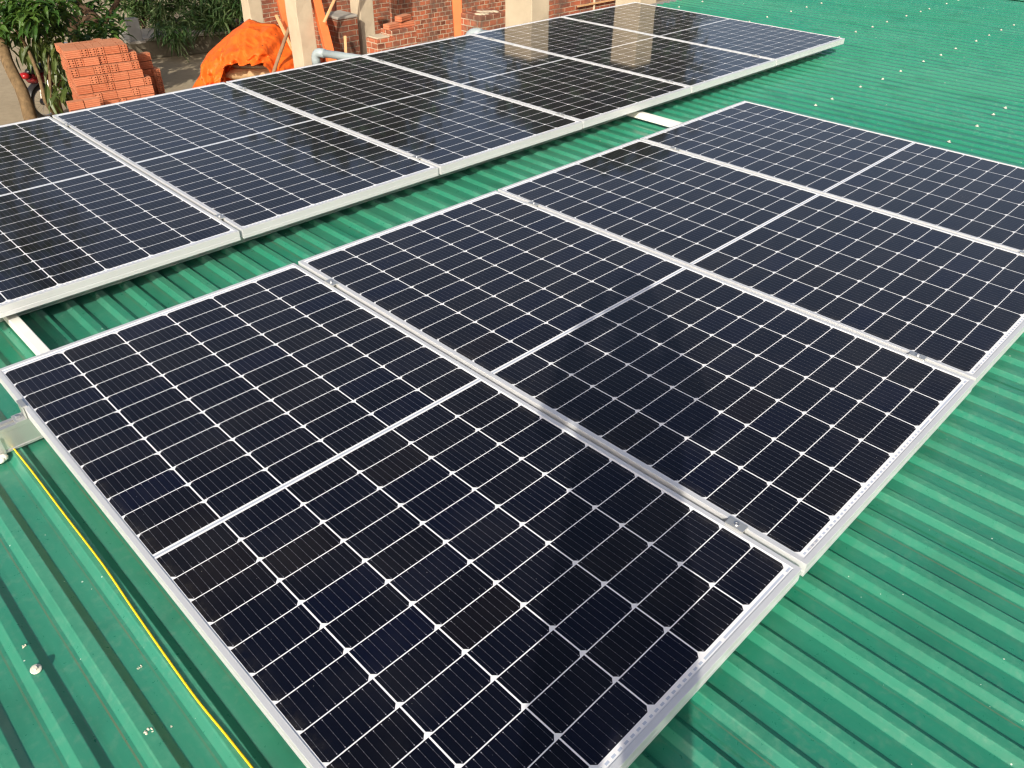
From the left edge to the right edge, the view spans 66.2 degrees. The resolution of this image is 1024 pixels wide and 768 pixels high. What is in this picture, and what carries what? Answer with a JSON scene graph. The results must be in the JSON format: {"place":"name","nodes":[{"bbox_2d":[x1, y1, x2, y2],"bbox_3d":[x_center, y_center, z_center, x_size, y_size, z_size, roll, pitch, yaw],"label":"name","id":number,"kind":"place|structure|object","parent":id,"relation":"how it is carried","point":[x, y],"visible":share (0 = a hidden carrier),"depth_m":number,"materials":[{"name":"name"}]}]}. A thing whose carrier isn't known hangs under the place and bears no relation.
{"place":"outdoors","nodes":[
{"label":"outdoors","id":0,"kind":"place"},
{"bbox_2d":[66,99,84,110],"bbox_3d":[-5.886,-3.766,10.585,0.190,0.101,0.097,-23,42,-29],"label":"hollow brick","id":1,"kind":"object","parent":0,"point":[75,104],"visible":1,"depth_m":10.55,"materials":[{"name":"brick"}]},
{"bbox_2d":[82,97,100,107],"bbox_3d":[-5.725,-3.834,10.682,0.190,0.101,0.097,-25,43,-31],"label":"hollow brick","id":2,"kind":"object","parent":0,"point":[91,102],"visible":1,"depth_m":10.65,"materials":[{"name":"brick"}]},
{"bbox_2d":[140,93,154,97],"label":"hollow brick","id":3,"kind":"object","parent":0,"point":[148,95],"visible":0.38,"depth_m":11.24,"materials":[{"name":"brick"}]},
{"bbox_2d":[137,84,153,94],"bbox_3d":[-5.239,-4.211,11.222,0.190,0.101,0.097,-23,42,-29],"label":"hollow brick","id":4,"kind":"object","parent":3,"relation":"on","point":[146,89],"visible":1,"depth_m":11.19,"materials":[{"name":"brick"}]},
{"bbox_2d":[226,66,269,79],"bbox_3d":[-3.432,-4.171,10.461,0.660,0.162,0.460,-3,36,-5],"label":"cement bag","id":5,"kind":"object","parent":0,"point":[232,73],"visible":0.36,"depth_m":10.27,"materials":[{"name":"paper"}]},
{"bbox_2d":[232,63,266,68],"bbox_3d":[-3.410,-4.245,10.402,0.500,0.035,0.330,0,35,-4],"label":"plank","id":6,"kind":"object","parent":5,"relation":"on","point":[236,65],"visible":0.21,"depth_m":10.27,"materials":[{"name":"brown wood"}]},
{"bbox_2d":[261,0,281,26],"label":"brick wall","id":7,"kind":"structure","parent":0,"point":[270,10],"depth_m":13.02,"materials":[{"name":"red brick"}]},
{"bbox_2d":[0,0,667,124],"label":"ground","id":8,"kind":"structure","parent":0,"point":[179,73],"depth_m":14.94,"materials":[{"name":"soil"}]},
{"bbox_2d":[9,25,76,114],"bbox_3d":[-6.864,-4.626,11.898,0.934,1.554,1.829,-30,45,-35],"label":"hanging leaf shrub","id":9,"kind":"object","parent":8,"relation":"on","point":[45,54],"visible":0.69,"depth_m":11.56,"materials":[{"name":"green plant"}]},
{"bbox_2d":[20,42,68,117],"bbox_3d":[-7.238,-4.992,12.844,0.672,1.000,1.815,13,37,17],"label":"motorcycle","id":10,"kind":"object","parent":8,"relation":"on","point":[32,79],"visible":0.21,"depth_m":12.27,"materials":[{"name":"silver metal"}]},
{"bbox_2d":[0,0,97,120],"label":"broadleaf tree","id":11,"kind":"object","parent":8,"relation":"on","point":[28,18],"visible":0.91,"depth_m":11.43,"materials":[{"name":"green plant"}]},
{"bbox_2d":[49,0,138,42],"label":"broadleaf tree","id":12,"kind":"object","parent":8,"relation":"on","point":[101,25],"visible":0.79,"depth_m":13.02,"materials":[{"name":"green plant"}]},
{"bbox_2d":[105,0,177,28],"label":"long leaf shrub","id":13,"kind":"object","parent":8,"relation":"on","point":[139,9],"visible":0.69,"depth_m":16.65,"materials":[{"name":"green plant"}]},
{"bbox_2d":[119,20,243,58],"bbox_3d":[-5.736,-7.607,17.065,5.050,0.400,0.980,-17,39,-24],"label":"planter ledge","id":14,"kind":"object","parent":8,"relation":"on","point":[207,44],"visible":0.2,"depth_m":16.17,"materials":[{"name":"stone"}]},
{"bbox_2d":[125,17,145,44],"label":"stone slab","id":15,"kind":"structure","parent":14,"relation":"on","point":[134,29],"depth_m":15.23,"materials":[{"name":"grey concrete"}]},
{"bbox_2d":[144,0,198,61],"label":"long leaf shrub","id":16,"kind":"object","parent":14,"relation":"on","point":[172,25],"visible":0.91,"depth_m":15.87,"materials":[{"name":"green plant"}]},
{"bbox_2d":[169,0,234,48],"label":"long leaf shrub","id":17,"kind":"object","parent":14,"relation":"on","point":[200,10],"visible":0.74,"depth_m":15.91,"materials":[{"name":"green plant"}]},
{"bbox_2d":[200,0,243,36],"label":"long leaf shrub","id":18,"kind":"object","parent":8,"relation":"on","point":[234,9],"visible":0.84,"depth_m":15.74,"materials":[{"name":"green plant"}]},
{"bbox_2d":[241,0,263,22],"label":"concrete column","id":19,"kind":"structure","parent":8,"relation":"on","point":[251,9],"depth_m":11.39,"materials":[{"name":"beige concrete"}]},
{"bbox_2d":[272,27,288,71],"bbox_3d":[-3.133,-3.611,9.926,0.058,2.255,2.080,16,38,20],"label":"wooden stick","id":20,"kind":"object","parent":8,"relation":"on","point":[280,51],"visible":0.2,"depth_m":9.96,"materials":[{"name":"brown wood"}]},
{"bbox_2d":[276,0,289,36],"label":"steel post","id":21,"kind":"object","parent":8,"relation":"on","point":[282,9],"depth_m":10.63,"materials":[{"name":"orange metal"}]},
{"bbox_2d":[285,0,316,67],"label":"concrete column","id":22,"kind":"structure","parent":8,"relation":"on","point":[299,14],"depth_m":9.72,"materials":[{"name":"beige concrete"}]},
{"bbox_2d":[311,0,335,61],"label":"steel post","id":23,"kind":"object","parent":8,"relation":"on","point":[322,26],"visible":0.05,"depth_m":9.69,"materials":[{"name":"orange metal"}]},
{"bbox_2d":[325,10,360,59],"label":"brick pier","id":24,"kind":"structure","parent":8,"relation":"on","point":[341,24],"depth_m":10.10,"materials":[{"name":"red brick"}]},
{"bbox_2d":[350,0,374,54],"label":"concrete column","id":25,"kind":"structure","parent":8,"relation":"on","point":[363,10],"depth_m":10.38,"materials":[{"name":"beige concrete"}]},
{"bbox_2d":[366,26,416,53],"bbox_3d":[-1.457,-3.453,9.958,0.600,1.960,0.220,-30,45,-35],"label":"brick ledge","id":26,"kind":"object","parent":8,"relation":"on","point":[384,40],"visible":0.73,"depth_m":9.36,"materials":[{"name":"brick"}]},
{"bbox_2d":[383,21,399,29],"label":"solid brick","id":27,"kind":"object","parent":26,"relation":"on","point":[391,25],"visible":1,"depth_m":9.34,"materials":[{"name":"brick"}]},
{"bbox_2d":[400,20,414,27],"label":"solid brick","id":28,"kind":"object","parent":26,"relation":"on","point":[409,23],"visible":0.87,"depth_m":9.46,"materials":[{"name":"brick"}]},
{"bbox_2d":[395,13,410,21],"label":"solid brick","id":29,"kind":"object","parent":28,"relation":"on","point":[404,17],"visible":1,"depth_m":9.40,"materials":[{"name":"brick"}]},
{"bbox_2d":[452,0,461,36],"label":"steel post","id":30,"kind":"object","parent":8,"relation":"on","point":[456,9],"depth_m":9.14,"materials":[{"name":"orange metal"}]},
{"bbox_2d":[461,8,504,34],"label":"brick pier","id":31,"kind":"structure","parent":8,"relation":"on","point":[487,19],"depth_m":8.84,"materials":[{"name":"brick"}]},
{"bbox_2d":[0,0,1023,767],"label":"roof","id":32,"kind":"structure","parent":8,"relation":"on","point":[888,630],"depth_m":1.90,"materials":[{"name":"green paint"}]},
{"bbox_2d":[0,440,7,463],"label":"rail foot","id":33,"kind":"object","parent":32,"relation":"on","point":[3,456],"visible":1,"depth_m":2.21},
{"bbox_2d":[0,417,43,452],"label":"mounting rail","id":34,"kind":"object","parent":32,"relation":"on","point":[13,434],"depth_m":2.24,"materials":[{"name":"metal"}]},
{"bbox_2d":[11,399,27,423],"bbox_3d":[-1.404,0.077,2.233,0.042,0.045,0.044,-30,45,-35],"label":"end clamp","id":35,"kind":"object","parent":34,"relation":"on","point":[21,416],"visible":1,"depth_m":2.23,"materials":[{"name":"metal"}]},
{"bbox_2d":[298,190,974,576],"bbox_3d":[0.295,-0.221,2.685,1.038,0.040,2.094,-30,45,-35],"label":"solar panel","id":36,"kind":"object","parent":34,"relation":"on","point":[792,436],"visible":0.96,"depth_m":2.45,"materials":[{"name":"glass"}]},
{"bbox_2d":[3,313,49,355],"bbox_3d":[-1.622,-0.139,2.657,0.052,0.058,0.895,-30,45,-35],"label":"cross bar","id":37,"kind":"object","parent":32,"relation":"on","point":[30,338],"visible":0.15,"depth_m":2.65,"materials":[{"name":"white paint"}]},
{"bbox_2d":[30,664,41,673],"bbox_3d":[-1.012,0.604,1.666,0.023,0.009,0.023,24,47,7],"label":"roofing screw","id":38,"kind":"object","parent":32,"relation":"on","point":[35,668],"visible":1,"depth_m":1.66,"materials":[{"name":"silver metal"}]},
{"bbox_2d":[13,448,253,767],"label":"string line","id":39,"kind":"object","parent":32,"relation":"on","point":[154,639],"visible":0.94,"depth_m":1.76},
{"bbox_2d":[311,48,361,64],"bbox_3d":[-1.334,-2.156,7.182,0.994,1.638,0.076,17,39,22],"label":"drain pipe","id":40,"kind":"object","parent":32,"relation":"attached to","point":[317,54],"visible":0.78,"depth_m":6.82,"materials":[{"name":"grey plastic"}]},
{"bbox_2d":[0,51,820,321],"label":"mounting rail","id":41,"kind":"object","parent":32,"relation":"on","point":[242,240],"visible":0.18,"depth_m":3.60,"materials":[{"name":"metal"}]},
{"bbox_2d":[0,116,240,317],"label":"solar panel","id":42,"kind":"object","parent":41,"relation":"on","point":[79,213],"visible":1,"depth_m":3.24,"materials":[{"name":"glass"}]},
{"bbox_2d":[52,82,438,238],"bbox_3d":[-1.461,-1.254,4.088,1.038,0.040,2.094,-30,45,-35],"label":"solar panel","id":43,"kind":"object","parent":41,"relation":"on","point":[246,164],"visible":0.9,"depth_m":3.90,"materials":[{"name":"glass"}]},
{"bbox_2d":[226,56,582,174],"bbox_3d":[-0.712,-1.677,4.696,1.038,0.040,2.094,-30,45,-35],"label":"solar panel","id":44,"kind":"object","parent":41,"relation":"on","point":[443,126],"visible":0.87,"depth_m":4.53,"materials":[{"name":"glass"}]},
{"bbox_2d":[362,34,690,127],"bbox_3d":[0.035,-2.101,5.306,1.038,0.040,2.094,-30,45,-35],"label":"solar panel","id":45,"kind":"object","parent":41,"relation":"on","point":[587,94],"visible":0.87,"depth_m":5.16,"materials":[{"name":"glass"}]},
{"bbox_2d":[472,17,775,92],"bbox_3d":[0.783,-2.525,5.915,1.038,0.040,2.094,-30,45,-35],"label":"solar panel","id":46,"kind":"object","parent":41,"relation":"on","point":[695,67],"visible":0.87,"depth_m":5.78,"materials":[{"name":"glass"}]},
{"bbox_2d":[561,2,844,65],"bbox_3d":[1.530,-2.949,6.524,1.038,0.040,2.094,-30,45,-35],"label":"solar panel","id":47,"kind":"object","parent":41,"relation":"on","point":[780,45],"visible":0.86,"depth_m":6.40,"materials":[{"name":"glass"}]},
{"bbox_2d":[626,110,682,126],"bbox_3d":[0.899,-1.571,4.715,0.052,0.058,0.895,-30,45,-35],"label":"cross bar","id":48,"kind":"object","parent":32,"relation":"on","point":[652,118],"visible":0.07,"depth_m":4.72,"materials":[{"name":"white paint"}]},
{"bbox_2d":[505,0,548,26],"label":"concrete pier","id":49,"kind":"structure","parent":8,"relation":"on","point":[517,12],"depth_m":8.27,"materials":[{"name":"beige concrete"}]},
{"bbox_2d":[311,0,389,47],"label":"brick wall","id":50,"kind":"structure","parent":0,"point":[381,10],"depth_m":13.36,"materials":[{"name":"red brick"}]},
{"bbox_2d":[389,0,504,43],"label":"brick wall","id":51,"kind":"structure","parent":0,"point":[433,19],"depth_m":12.52,"materials":[{"name":"red brick"}]},
{"bbox_2d":[549,0,615,18],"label":"brick wall","id":52,"kind":"structure","parent":0,"point":[558,8],"depth_m":11.62,"materials":[{"name":"red brick"}]},
{"bbox_2d":[615,0,655,5],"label":"concrete pier","id":53,"kind":"structure","parent":0,"point":[618,2],"depth_m":8.52,"materials":[{"name":"beige concrete"}]},
{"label":"hollow brick","id":54,"kind":"object","parent":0,"visible":0},
{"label":"hollow brick","id":55,"kind":"object","parent":54,"relation":"on","visible":0},
{"bbox_2d":[115,88,131,97],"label":"hollow brick","id":56,"kind":"object","parent":55,"relation":"on","point":[124,92],"visible":1,"depth_m":11.05,"materials":[{"name":"brick"}]},
{"bbox_2d":[113,79,129,89],"bbox_3d":[-5.494,-4.220,11.040,0.190,0.101,0.097,-24,42,-30],"label":"hollow brick","id":57,"kind":"object","parent":56,"relation":"on","point":[121,84],"visible":1,"depth_m":11.00,"materials":[{"name":"brick"}]},
{"bbox_2d":[113,71,128,80],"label":"hollow brick","id":58,"kind":"object","parent":57,"relation":"on","point":[121,75],"visible":1,"depth_m":10.95,"materials":[{"name":"brick"}]},
{"bbox_2d":[115,61,132,70],"bbox_3d":[-5.432,-4.454,10.990,0.190,0.101,0.097,-22,41,-29],"label":"hollow brick","id":59,"kind":"object","parent":58,"relation":"on","point":[124,65],"visible":1,"depth_m":10.96,"materials":[{"name":"brick"}]},
{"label":"hollow brick","id":60,"kind":"object","parent":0,"visible":0},
{"bbox_2d":[125,95,140,100],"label":"hollow brick","id":61,"kind":"object","parent":60,"relation":"on","point":[133,97],"visible":0.46,"depth_m":11.14,"materials":[{"name":"brick"}]},
{"bbox_2d":[130,86,139,95],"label":"hollow brick","id":62,"kind":"object","parent":61,"relation":"on","point":[135,91],"visible":0.77,"depth_m":11.12,"materials":[{"name":"brick"}]},
{"bbox_2d":[128,77,143,86],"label":"hollow brick","id":63,"kind":"object","parent":62,"relation":"on","point":[134,82],"visible":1,"depth_m":11.11,"materials":[{"name":"brick"}]},
{"bbox_2d":[126,69,143,78],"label":"hollow brick","id":64,"kind":"object","parent":63,"relation":"on","point":[135,73],"visible":1,"depth_m":11.05,"materials":[{"name":"brick"}]},
{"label":"hollow brick","id":65,"kind":"object","parent":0,"visible":0},
{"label":"hollow brick","id":66,"kind":"object","parent":65,"relation":"on","visible":0},
{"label":"hollow brick","id":67,"kind":"object","parent":66,"relation":"on","visible":0},
{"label":"hollow brick","id":68,"kind":"object","parent":67,"relation":"on","visible":0},
{"bbox_2d":[77,93,93,98],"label":"hollow brick","id":69,"kind":"object","parent":68,"relation":"on","point":[84,96],"visible":0.45,"depth_m":10.79,"materials":[{"name":"brick"}]},
{"bbox_2d":[75,85,92,94],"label":"hollow brick","id":70,"kind":"object","parent":69,"relation":"on","point":[84,89],"visible":1,"depth_m":10.77,"materials":[{"name":"brick"}]},
{"bbox_2d":[73,76,90,85],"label":"hollow brick","id":71,"kind":"object","parent":70,"relation":"on","point":[81,81],"visible":1,"depth_m":10.72,"materials":[{"name":"brick"}]},
{"bbox_2d":[76,66,94,76],"bbox_3d":[-5.835,-4.282,10.742,0.190,0.101,0.097,-22,41,-29],"label":"hollow brick","id":72,"kind":"object","parent":71,"relation":"on","point":[86,71],"visible":1,"depth_m":10.71,"materials":[{"name":"brick"}]},
{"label":"hollow brick","id":73,"kind":"object","parent":67,"relation":"on","visible":0},
{"bbox_2d":[93,92,102,100],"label":"hollow brick","id":74,"kind":"object","parent":73,"relation":"on","point":[98,94],"visible":0.67,"depth_m":10.88,"materials":[{"name":"brick"}]},
{"bbox_2d":[90,83,107,92],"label":"hollow brick","id":75,"kind":"object","parent":74,"relation":"on","point":[99,87],"visible":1,"depth_m":10.87,"materials":[{"name":"brick"}]},
{"bbox_2d":[97,73,106,82],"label":"hollow brick","id":76,"kind":"object","parent":75,"relation":"on","point":[101,78],"visible":0.8,"depth_m":10.83,"materials":[{"name":"brick"}]},
{"bbox_2d":[92,65,102,74],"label":"hollow brick","id":77,"kind":"object","parent":76,"relation":"on","point":[97,69],"visible":0.86,"depth_m":10.79,"materials":[{"name":"brick"}]},
{"bbox_2d":[82,56,99,65],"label":"hollow brick","id":78,"kind":"object","parent":77,"relation":"on","point":[90,61],"visible":1,"depth_m":10.73,"materials":[{"name":"brick"}]},
{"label":"hollow brick","id":79,"kind":"object","parent":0,"visible":0},
{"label":"hollow brick","id":80,"kind":"object","parent":79,"relation":"on","visible":0},
{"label":"hollow brick","id":81,"kind":"object","parent":80,"relation":"on","visible":0},
{"bbox_2d":[103,98,118,104],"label":"hollow brick","id":82,"kind":"object","parent":81,"relation":"on","point":[110,101],"visible":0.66,"depth_m":10.99,"materials":[{"name":"brick"}]},
{"bbox_2d":[101,90,117,99],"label":"hollow brick","id":83,"kind":"object","parent":82,"relation":"on","point":[109,94],"visible":1,"depth_m":10.95,"materials":[{"name":"brick"}]},
{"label":"hollow brick","id":84,"kind":"object","parent":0,"visible":0},
{"bbox_2d":[142,68,152,76],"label":"hollow brick","id":85,"kind":"object","parent":84,"relation":"on","point":[148,72],"visible":0.56,"depth_m":11.52,"materials":[{"name":"brick"}]},
{"bbox_2d":[139,60,152,69],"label":"hollow brick","id":86,"kind":"object","parent":85,"relation":"on","point":[148,64],"visible":0.62,"depth_m":11.46,"materials":[{"name":"brick"}]},
{"bbox_2d":[136,52,150,61],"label":"hollow brick","id":87,"kind":"object","parent":86,"relation":"on","point":[143,56],"visible":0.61,"depth_m":11.40,"materials":[{"name":"brick"}]},
{"bbox_3d":[1.288,-0.024,2.533,4.200,0.078,0.040,-30,45,-35],"label":"mounting rail","id":88,"kind":"object","parent":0,"visible":0},
{"bbox_2d":[0,263,801,767],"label":"solar panel","id":89,"kind":"object","parent":88,"relation":"on","point":[354,533],"visible":1,"depth_m":1.83,"materials":[{"name":"glass"}]},
{"bbox_2d":[724,516,747,533],"bbox_3d":[0.534,0.349,1.878,0.027,0.043,0.049,-30,45,-35],"label":"clamp","id":90,"kind":"object","parent":88,"relation":"on","point":[735,524],"visible":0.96,"depth_m":1.86,"materials":[{"name":"silver metal"}]},
{"bbox_2d":[498,139,1023,387],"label":"solar panel","id":91,"kind":"object","parent":88,"relation":"on","point":[950,301],"visible":0.96,"depth_m":3.12,"materials":[{"name":"glass"}]},
{"bbox_2d":[640,101,1023,252],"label":"solar panel","id":92,"kind":"object","parent":88,"relation":"on","point":[971,196],"visible":0.8,"depth_m":3.88,"materials":[{"name":"glass"}]},
{"bbox_2d":[908,351,926,360],"bbox_3d":[1.282,-0.076,2.489,0.027,0.043,0.049,-30,45,-35],"label":"clamp","id":93,"kind":"object","parent":88,"relation":"on","point":[917,355],"visible":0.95,"depth_m":2.48,"materials":[{"name":"silver metal"}]},
{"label":"hollow brick","id":94,"kind":"object","parent":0,"visible":0},
{"bbox_2d":[67,67,78,77],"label":"hollow brick","id":95,"kind":"object","parent":94,"relation":"on","point":[73,72],"visible":1,"depth_m":10.65,"materials":[{"name":"brick"}]},
{"bbox_2d":[64,58,75,67],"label":"hollow brick","id":96,"kind":"object","parent":95,"relation":"on","point":[69,63],"visible":0.91,"depth_m":10.63,"materials":[{"name":"brick"}]},
{"bbox_2d":[62,49,80,59],"bbox_3d":[-5.954,-4.465,10.616,0.190,0.101,0.097,-24,42,-30],"label":"hollow brick","id":97,"kind":"object","parent":96,"relation":"on","point":[71,53],"visible":1,"depth_m":10.58,"materials":[{"name":"brick"}]},
{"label":"hollow brick","id":98,"kind":"object","parent":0,"visible":0},
{"bbox_2d":[107,63,118,72],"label":"hollow brick","id":99,"kind":"object","parent":98,"relation":"on","point":[113,67],"visible":0.88,"depth_m":10.88,"materials":[{"name":"brick"}]},
{"bbox_2d":[105,53,122,62],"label":"hollow brick","id":100,"kind":"object","parent":99,"relation":"on","point":[113,58],"visible":1,"depth_m":10.88,"materials":[{"name":"brick"}]},
{"bbox_2d":[102,44,119,54],"bbox_3d":[-5.546,-4.632,10.859,0.190,0.101,0.097,-22,41,-28],"label":"hollow brick","id":101,"kind":"object","parent":100,"relation":"on","point":[112,49],"visible":1,"depth_m":10.82,"materials":[{"name":"brick"}]},
{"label":"hollow brick","id":102,"kind":"object","parent":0,"visible":0},
{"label":"hollow brick","id":103,"kind":"object","parent":102,"relation":"on","visible":0},
{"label":"hollow brick","id":104,"kind":"object","parent":103,"relation":"on","visible":0},
{"bbox_2d":[77,46,88,57],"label":"hollow brick","id":105,"kind":"object","parent":104,"relation":"on","point":[83,50],"visible":0.91,"depth_m":10.66,"materials":[{"name":"brick"}]},
{"bbox_2d":[84,45,96,56],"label":"hollow brick","id":106,"kind":"object","parent":104,"relation":"on","point":[91,49],"visible":0.91,"depth_m":10.72,"materials":[{"name":"brick"}]},
{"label":"hollow brick","id":107,"kind":"object","parent":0,"visible":0},
{"bbox_2d":[120,52,129,60],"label":"hollow brick","id":108,"kind":"object","parent":107,"relation":"on","point":[125,56],"visible":0.73,"depth_m":10.96,"materials":[{"name":"brick"}]},
{"bbox_2d":[116,42,127,52],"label":"hollow brick","id":109,"kind":"object","parent":108,"relation":"on","point":[122,47],"visible":0.89,"depth_m":10.90,"materials":[{"name":"brick"}]},
{"bbox_3d":[-3.375,-3.920,10.615,0.660,0.165,0.460,-1,35,-2],"label":"cement bag","id":110,"kind":"object","parent":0,"visible":0},
{"bbox_2d":[192,19,325,87],"bbox_3d":[-3.391,-4.033,10.565,1.704,1.441,1.380,0,35,-2],"label":"tarpaulin","id":111,"kind":"object","parent":110,"relation":"on","point":[251,42],"visible":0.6,"depth_m":10.22,"materials":[{"name":"orange plastic"}]},
{"bbox_2d":[275,15,291,50],"bbox_3d":[-2.954,-4.526,10.400,0.040,0.808,0.020,-25,0,-32],"label":"timber brace","id":112,"kind":"object","parent":111,"relation":"attached to","point":[282,28],"visible":0.56,"depth_m":10.39,"materials":[{"name":"beige wood"}]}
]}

